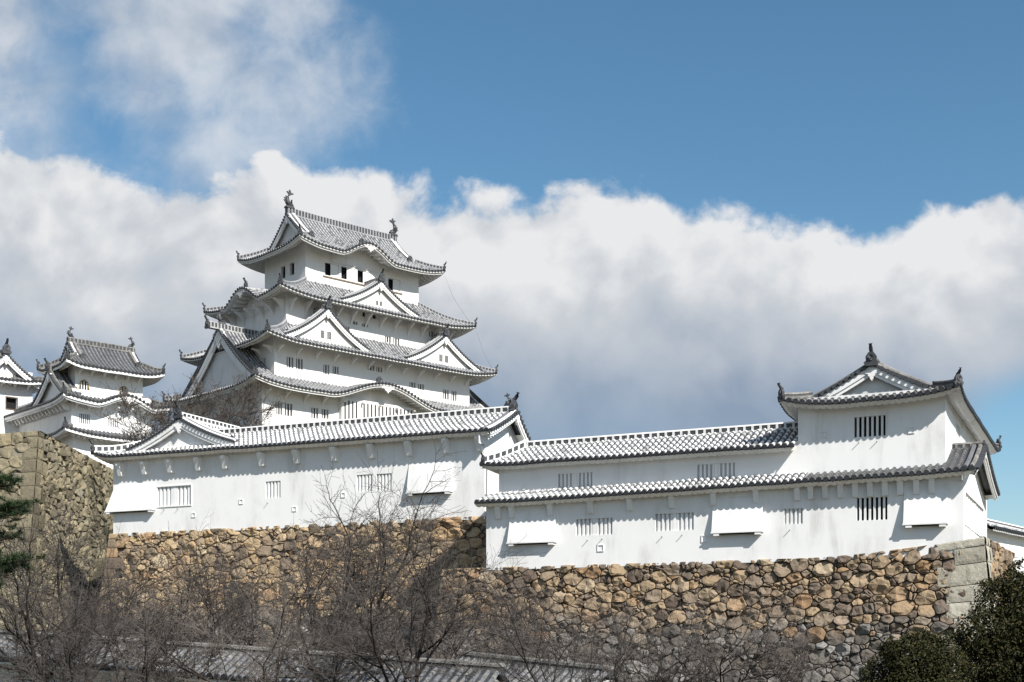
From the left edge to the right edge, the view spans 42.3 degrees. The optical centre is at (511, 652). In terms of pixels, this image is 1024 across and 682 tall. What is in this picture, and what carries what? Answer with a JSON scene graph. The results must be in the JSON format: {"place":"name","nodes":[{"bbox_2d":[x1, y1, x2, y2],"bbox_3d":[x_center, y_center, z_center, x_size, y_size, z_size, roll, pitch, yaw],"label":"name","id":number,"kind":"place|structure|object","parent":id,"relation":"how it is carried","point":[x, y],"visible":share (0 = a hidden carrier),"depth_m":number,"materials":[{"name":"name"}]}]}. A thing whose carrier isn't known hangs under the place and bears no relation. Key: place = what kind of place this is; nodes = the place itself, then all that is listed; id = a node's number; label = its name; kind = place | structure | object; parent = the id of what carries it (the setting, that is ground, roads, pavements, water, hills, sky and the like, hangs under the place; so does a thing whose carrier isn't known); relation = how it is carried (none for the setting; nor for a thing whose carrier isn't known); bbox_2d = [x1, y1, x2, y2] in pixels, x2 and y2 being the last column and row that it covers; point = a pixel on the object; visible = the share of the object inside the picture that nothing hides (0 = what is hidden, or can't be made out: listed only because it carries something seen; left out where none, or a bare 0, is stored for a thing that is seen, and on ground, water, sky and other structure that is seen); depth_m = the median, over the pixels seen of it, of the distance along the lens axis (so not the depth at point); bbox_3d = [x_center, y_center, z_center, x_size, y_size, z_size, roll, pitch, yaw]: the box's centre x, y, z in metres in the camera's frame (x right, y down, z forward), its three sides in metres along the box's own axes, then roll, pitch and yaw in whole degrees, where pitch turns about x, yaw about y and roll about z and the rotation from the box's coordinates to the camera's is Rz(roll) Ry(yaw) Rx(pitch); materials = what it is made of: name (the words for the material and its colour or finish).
{"place":"outdoors","nodes":[
{"label":"outdoors","id":0,"kind":"place"},
{"bbox_2d":[0,338,43,432],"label":"corner tower","id":1,"kind":"structure","parent":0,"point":[19,385],"depth_m":148.09,"materials":[{"name":"white paint"}]},
{"bbox_2d":[5,396,17,409],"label":"window","id":2,"kind":"structure","parent":1,"relation":"in","point":[9,402],"depth_m":148.73,"materials":[{"name":"black"}]},
{"bbox_2d":[86,557,106,585],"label":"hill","id":3,"kind":"structure","parent":0,"point":[93,578],"depth_m":123.69,"materials":[{"name":"brown stone"}]},
{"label":"stone base","id":4,"kind":"object","parent":3,"relation":"on","visible":0},
{"bbox_2d":[162,190,497,426],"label":"castle keep","id":5,"kind":"structure","parent":4,"relation":"on","point":[335,320],"depth_m":161.98,"materials":[{"name":"paint"}]},
{"bbox_2d":[276,402,280,414],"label":"window","id":6,"kind":"structure","parent":5,"relation":"in","point":[278,410],"depth_m":153.12,"materials":[{"name":"white paint"}]},
{"bbox_2d":[285,403,290,415],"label":"window","id":7,"kind":"structure","parent":5,"relation":"in","point":[287,406],"depth_m":153.98,"materials":[{"name":"white"}]},
{"bbox_2d":[287,357,291,367],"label":"window","id":8,"kind":"structure","parent":5,"relation":"in","point":[289,360],"depth_m":155.26,"materials":[{"name":"black"}]},
{"bbox_2d":[296,358,300,369],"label":"window","id":9,"kind":"structure","parent":5,"relation":"in","point":[298,361],"depth_m":156.18,"materials":[{"name":"black"}]},
{"bbox_2d":[311,408,316,418],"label":"window","id":10,"kind":"structure","parent":5,"relation":"in","point":[313,410],"depth_m":156.41,"materials":[{"name":"white paint"}]},
{"bbox_2d":[322,409,326,418],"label":"window","id":11,"kind":"structure","parent":5,"relation":"in","point":[324,412],"depth_m":157.40,"materials":[{"name":"white"}]},
{"bbox_2d":[323,365,327,374],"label":"window","id":12,"kind":"structure","parent":5,"relation":"in","point":[325,367],"depth_m":158.75,"materials":[{"name":"black"}]},
{"bbox_2d":[325,264,337,277],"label":"window","id":13,"kind":"structure","parent":5,"relation":"in","point":[330,270],"depth_m":162.87,"materials":[{"name":"white paint"}]},
{"bbox_2d":[341,267,354,280],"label":"window","id":14,"kind":"structure","parent":5,"relation":"in","point":[348,274],"depth_m":164.59,"materials":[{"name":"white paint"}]},
{"bbox_2d":[358,271,370,282],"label":"window","id":15,"kind":"structure","parent":5,"relation":"in","point":[363,276],"depth_m":166.13,"materials":[{"name":"black"}]},
{"bbox_2d":[388,279,399,291],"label":"window","id":16,"kind":"structure","parent":5,"relation":"in","point":[394,285],"depth_m":169.40,"materials":[{"name":"black"}]},
{"bbox_2d":[443,389,446,398],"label":"window","id":17,"kind":"structure","parent":5,"relation":"in","point":[444,391],"depth_m":170.98,"materials":[{"name":"white"}]},
{"bbox_2d":[451,391,454,400],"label":"window","id":18,"kind":"structure","parent":5,"relation":"in","point":[452,393],"depth_m":172.11,"materials":[{"name":"white paint"}]},
{"bbox_2d":[90,382,202,443],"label":"bare tree","id":19,"kind":"object","parent":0,"point":[137,420],"visible":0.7,"depth_m":120.52,"materials":[{"name":"brown plant"}]},
{"bbox_2d":[132,392,190,435],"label":"bare tree","id":20,"kind":"object","parent":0,"point":[151,399],"visible":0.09,"depth_m":129.02,"materials":[{"name":"brown plant"}]},
{"bbox_2d":[151,387,235,429],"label":"bare tree","id":21,"kind":"object","parent":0,"point":[204,411],"visible":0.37,"depth_m":121.42,"materials":[{"name":"brown plant"}]},
{"bbox_2d":[179,368,280,426],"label":"bare tree","id":22,"kind":"object","parent":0,"point":[247,395],"visible":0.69,"depth_m":124.40,"materials":[{"name":"brown plant"}]},
{"bbox_2d":[226,379,288,426],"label":"bare tree","id":23,"kind":"object","parent":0,"point":[254,401],"visible":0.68,"depth_m":127.15,"materials":[{"name":"brown plant"}]},
{"bbox_2d":[0,0,1023,526],"label":"sky","id":24,"kind":"structure","parent":0,"point":[649,215],"materials":[{"name":"blue"}]},
{"bbox_2d":[474,421,807,569],"bbox_3d":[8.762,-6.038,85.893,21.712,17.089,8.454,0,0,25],"label":"corridor building","id":25,"kind":"structure","parent":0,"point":[709,495],"depth_m":83.39,"materials":[{"name":"white paint"}]},
{"bbox_2d":[559,472,591,488],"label":"window","id":26,"kind":"structure","parent":25,"relation":"in","point":[573,480],"depth_m":86.00,"materials":[{"name":"grey paint"}]},
{"bbox_2d":[577,518,611,535],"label":"window","id":27,"kind":"structure","parent":25,"relation":"in","point":[602,526],"depth_m":84.48,"materials":[{"name":"grey"}]},
{"bbox_2d":[656,513,693,530],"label":"window","id":28,"kind":"structure","parent":25,"relation":"in","point":[674,521],"depth_m":82.24,"materials":[{"name":"grey"}]},
{"bbox_2d":[698,463,734,479],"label":"window","id":29,"kind":"structure","parent":25,"relation":"in","point":[723,470],"depth_m":82.04,"materials":[{"name":"grey paint"}]},
{"bbox_2d":[785,508,802,523],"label":"window","id":30,"kind":"structure","parent":25,"relation":"in","point":[792,516],"depth_m":79.17,"materials":[{"name":"grey paint"}]},
{"label":"ground","id":31,"kind":"structure","parent":0,"visible":0},
{"bbox_2d":[0,468,47,587],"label":"pine tree","id":32,"kind":"object","parent":31,"relation":"on","point":[9,508],"visible":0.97,"depth_m":39.93,"materials":[{"name":"green plant"}]},
{"bbox_2d":[0,431,112,633],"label":"stone wall","id":33,"kind":"structure","parent":31,"relation":"on","point":[32,458],"depth_m":115.57,"materials":[{"name":"beige stone"}]},
{"bbox_2d":[3,326,171,468],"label":"keep","id":34,"kind":"structure","parent":33,"relation":"on","point":[72,390],"depth_m":141.21,"materials":[{"name":"white paint"}]},
{"bbox_2d":[78,380,89,389],"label":"bell window","id":35,"kind":"structure","parent":34,"relation":"in","point":[83,384],"depth_m":140.54,"materials":[{"name":"white paint"}]},
{"bbox_2d":[79,414,88,423],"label":"window","id":36,"kind":"structure","parent":34,"relation":"in","point":[83,418],"depth_m":139.60,"materials":[{"name":"white paint"}]},
{"bbox_2d":[108,418,116,427],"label":"window","id":37,"kind":"structure","parent":34,"relation":"in","point":[109,420],"depth_m":141.78,"materials":[{"name":"white"}]},
{"bbox_2d":[0,544,139,681],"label":"bare tree","id":38,"kind":"object","parent":31,"relation":"on","point":[34,631],"visible":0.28,"depth_m":54.15,"materials":[{"name":"brown plant"}]},
{"bbox_2d":[0,492,146,681],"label":"bare tree","id":39,"kind":"object","parent":31,"relation":"on","point":[12,609],"visible":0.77,"depth_m":41.05,"materials":[{"name":"brown plant"}]},
{"bbox_2d":[0,471,197,681],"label":"bare tree","id":40,"kind":"object","parent":31,"relation":"on","point":[61,575],"visible":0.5,"depth_m":50.52,"materials":[{"name":"brown plant"}]},
{"bbox_2d":[0,543,207,681],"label":"bare tree","id":41,"kind":"object","parent":31,"relation":"on","point":[73,674],"visible":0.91,"depth_m":39.16,"materials":[{"name":"brown plant"}]},
{"bbox_2d":[30,540,177,637],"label":"bare tree","id":42,"kind":"object","parent":31,"relation":"on","point":[112,598],"visible":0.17,"depth_m":69.57,"materials":[{"name":"brown plant"}]},
{"bbox_2d":[86,582,261,681],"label":"bare tree","id":43,"kind":"object","parent":31,"relation":"on","point":[153,675],"visible":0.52,"depth_m":45.31,"materials":[{"name":"brown plant"}]},
{"bbox_2d":[85,531,269,644],"bbox_3d":[-14.913,-0.974,61.089,8.715,8.551,9.463,0,0,-39],"label":"bare tree","id":44,"kind":"object","parent":31,"relation":"on","point":[186,573],"visible":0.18,"depth_m":58.97,"materials":[{"name":"brown plant"}]},
{"bbox_2d":[153,508,290,645],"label":"bare tree","id":45,"kind":"object","parent":31,"relation":"on","point":[224,596],"visible":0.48,"depth_m":67.47,"materials":[{"name":"grey plant"}]},
{"bbox_2d":[86,543,386,681],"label":"bare tree","id":46,"kind":"object","parent":31,"relation":"on","point":[276,663],"visible":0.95,"depth_m":38.98,"materials":[{"name":"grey plant"}]},
{"bbox_2d":[0,629,510,681],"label":"tiled roof","id":47,"kind":"structure","parent":31,"relation":"on","point":[488,675],"depth_m":50.72,"materials":[{"name":"tile"}]},
{"bbox_2d":[128,500,388,650],"bbox_3d":[-11.769,-1.756,60.171,11.237,10.154,10.349,0,0,-17],"label":"bare tree","id":48,"kind":"object","parent":31,"relation":"on","point":[256,614],"visible":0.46,"depth_m":59.09,"materials":[{"name":"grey plant"}]},
{"bbox_2d":[96,516,485,657],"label":"stone wall","id":49,"kind":"structure","parent":31,"relation":"on","point":[254,539],"depth_m":102.06,"materials":[{"name":"beige stone"}]},
{"bbox_2d":[89,392,532,535],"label":"storehouse","id":50,"kind":"structure","parent":49,"relation":"on","point":[183,471],"depth_m":102.06,"materials":[{"name":"white paint"}]},
{"bbox_2d":[156,484,191,507],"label":"window","id":51,"kind":"structure","parent":50,"relation":"in","point":[175,495],"depth_m":106.74,"materials":[{"name":"grey"}]},
{"bbox_2d":[267,481,279,497],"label":"window","id":52,"kind":"structure","parent":50,"relation":"in","point":[273,487],"depth_m":102.80,"materials":[{"name":"grey"}]},
{"bbox_2d":[358,474,371,491],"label":"window","id":53,"kind":"structure","parent":50,"relation":"in","point":[362,479],"depth_m":99.37,"materials":[{"name":"grey paint"}]},
{"bbox_2d":[378,473,391,490],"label":"window","id":54,"kind":"structure","parent":50,"relation":"in","point":[383,479],"depth_m":98.57,"materials":[{"name":"grey paint"}]},
{"bbox_2d":[228,508,418,651],"bbox_3d":[-8.545,-2.363,63.921,9.103,11.444,8.198,0,0,24],"label":"bare tree","id":55,"kind":"object","parent":31,"relation":"on","point":[313,613],"visible":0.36,"depth_m":64.75,"materials":[{"name":"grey plant"}]},
{"bbox_2d":[227,520,477,681],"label":"bare tree","id":56,"kind":"object","parent":31,"relation":"on","point":[314,667],"visible":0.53,"depth_m":46.36,"materials":[{"name":"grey plant"}]},
{"bbox_2d":[299,409,478,654],"bbox_3d":[-5.564,-3.563,60.400,8.129,13.843,15.719,0,0,-8],"label":"bare tree","id":57,"kind":"object","parent":31,"relation":"on","point":[350,566],"visible":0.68,"depth_m":59.37,"materials":[{"name":"grey plant"}]},
{"bbox_2d":[274,476,524,681],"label":"bare tree","id":58,"kind":"object","parent":31,"relation":"on","point":[416,657],"visible":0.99,"depth_m":39.13,"materials":[{"name":"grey plant"}]},
{"bbox_2d":[280,538,566,680],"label":"bare tree","id":59,"kind":"object","parent":31,"relation":"on","point":[450,643],"visible":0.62,"depth_m":47.38,"materials":[{"name":"grey plant"}]},
{"bbox_2d":[382,548,513,658],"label":"bare tree","id":60,"kind":"object","parent":31,"relation":"on","point":[426,646],"visible":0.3,"depth_m":65.29,"materials":[{"name":"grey plant"}]},
{"bbox_2d":[454,597,564,660],"bbox_3d":[0.191,0.279,63.506,6.101,5.986,6.624,0,0,19],"label":"bare tree","id":61,"kind":"object","parent":31,"relation":"on","point":[493,636],"visible":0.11,"depth_m":62.66,"materials":[{"name":"grey plant"}]},
{"bbox_2d":[442,545,590,656],"bbox_3d":[-0.120,-0.508,54.255,6.069,7.629,5.465,0,0,38],"label":"bare tree","id":62,"kind":"object","parent":31,"relation":"on","point":[519,624],"visible":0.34,"depth_m":53.29,"materials":[{"name":"grey plant"}]},
{"bbox_2d":[457,651,622,681],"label":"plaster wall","id":63,"kind":"structure","parent":31,"relation":"on","point":[564,673],"depth_m":49.20,"materials":[{"name":"tile"}]},
{"bbox_2d":[436,555,658,681],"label":"bare tree","id":64,"kind":"object","parent":31,"relation":"on","point":[576,645],"visible":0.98,"depth_m":39.99,"materials":[{"name":"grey plant"}]},
{"bbox_2d":[478,575,672,679],"bbox_3d":[1.639,0.143,51.071,8.250,6.274,8.754,0,0,-16],"label":"bare tree","id":65,"kind":"object","parent":31,"relation":"on","point":[533,647],"visible":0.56,"depth_m":50.12,"materials":[{"name":"grey plant"}]},
{"bbox_2d":[584,584,733,681],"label":"bare tree","id":66,"kind":"object","parent":31,"relation":"on","point":[666,677],"visible":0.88,"depth_m":57.10,"materials":[{"name":"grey plant"}]},
{"bbox_2d":[432,536,1015,681],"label":"stone wall","id":67,"kind":"structure","parent":31,"relation":"on","point":[857,610],"depth_m":79.01,"materials":[{"name":"beige stone"}]},
{"bbox_2d":[777,343,1001,559],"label":"corner turret","id":68,"kind":"object","parent":67,"relation":"attached to","point":[890,458],"visible":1,"depth_m":77.64,"materials":[{"name":"white paint"}]},
{"bbox_2d":[855,415,885,436],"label":"window","id":69,"kind":"structure","parent":68,"relation":"in","point":[867,426],"depth_m":78.21,"materials":[{"name":"black"}]},
{"bbox_2d":[858,497,886,520],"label":"window","id":70,"kind":"structure","parent":68,"relation":"in","point":[874,508],"depth_m":77.29,"materials":[{"name":"black"}]},
{"bbox_2d":[956,424,958,442],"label":"window","id":71,"kind":"structure","parent":68,"relation":"in","point":[957,428],"depth_m":82.38,"materials":[{"name":"grey paint"}]},
{"bbox_2d":[965,490,983,536],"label":"stone-drop chute","id":72,"kind":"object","parent":68,"relation":"in","point":[973,513],"depth_m":80.43,"materials":[{"name":"white paint"}]},
{"bbox_2d":[640,572,846,681],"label":"bare tree","id":73,"kind":"object","parent":31,"relation":"on","point":[749,639],"visible":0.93,"depth_m":58.58,"materials":[{"name":"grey plant"}]},
{"bbox_2d":[734,629,830,681],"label":"bare tree","id":74,"kind":"object","parent":31,"relation":"on","point":[785,678],"visible":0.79,"depth_m":62.09,"materials":[{"name":"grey plant"}]},
{"bbox_2d":[853,627,980,681],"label":"evergreen shrub","id":75,"kind":"object","parent":31,"relation":"on","point":[899,663],"visible":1,"depth_m":45.21,"materials":[{"name":"green plant"}]},
{"bbox_2d":[950,557,1023,681],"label":"evergreen tree","id":76,"kind":"object","parent":31,"relation":"on","point":[1000,646],"visible":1,"depth_m":47.25,"materials":[{"name":"green plant"}]},
{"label":"terrace","id":77,"kind":"structure","parent":31,"relation":"on","visible":0},
{"bbox_2d":[987,519,1023,572],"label":"plaster wall","id":78,"kind":"structure","parent":77,"relation":"on","point":[1008,536],"depth_m":93.48,"materials":[{"name":"white paint"}]}
]}

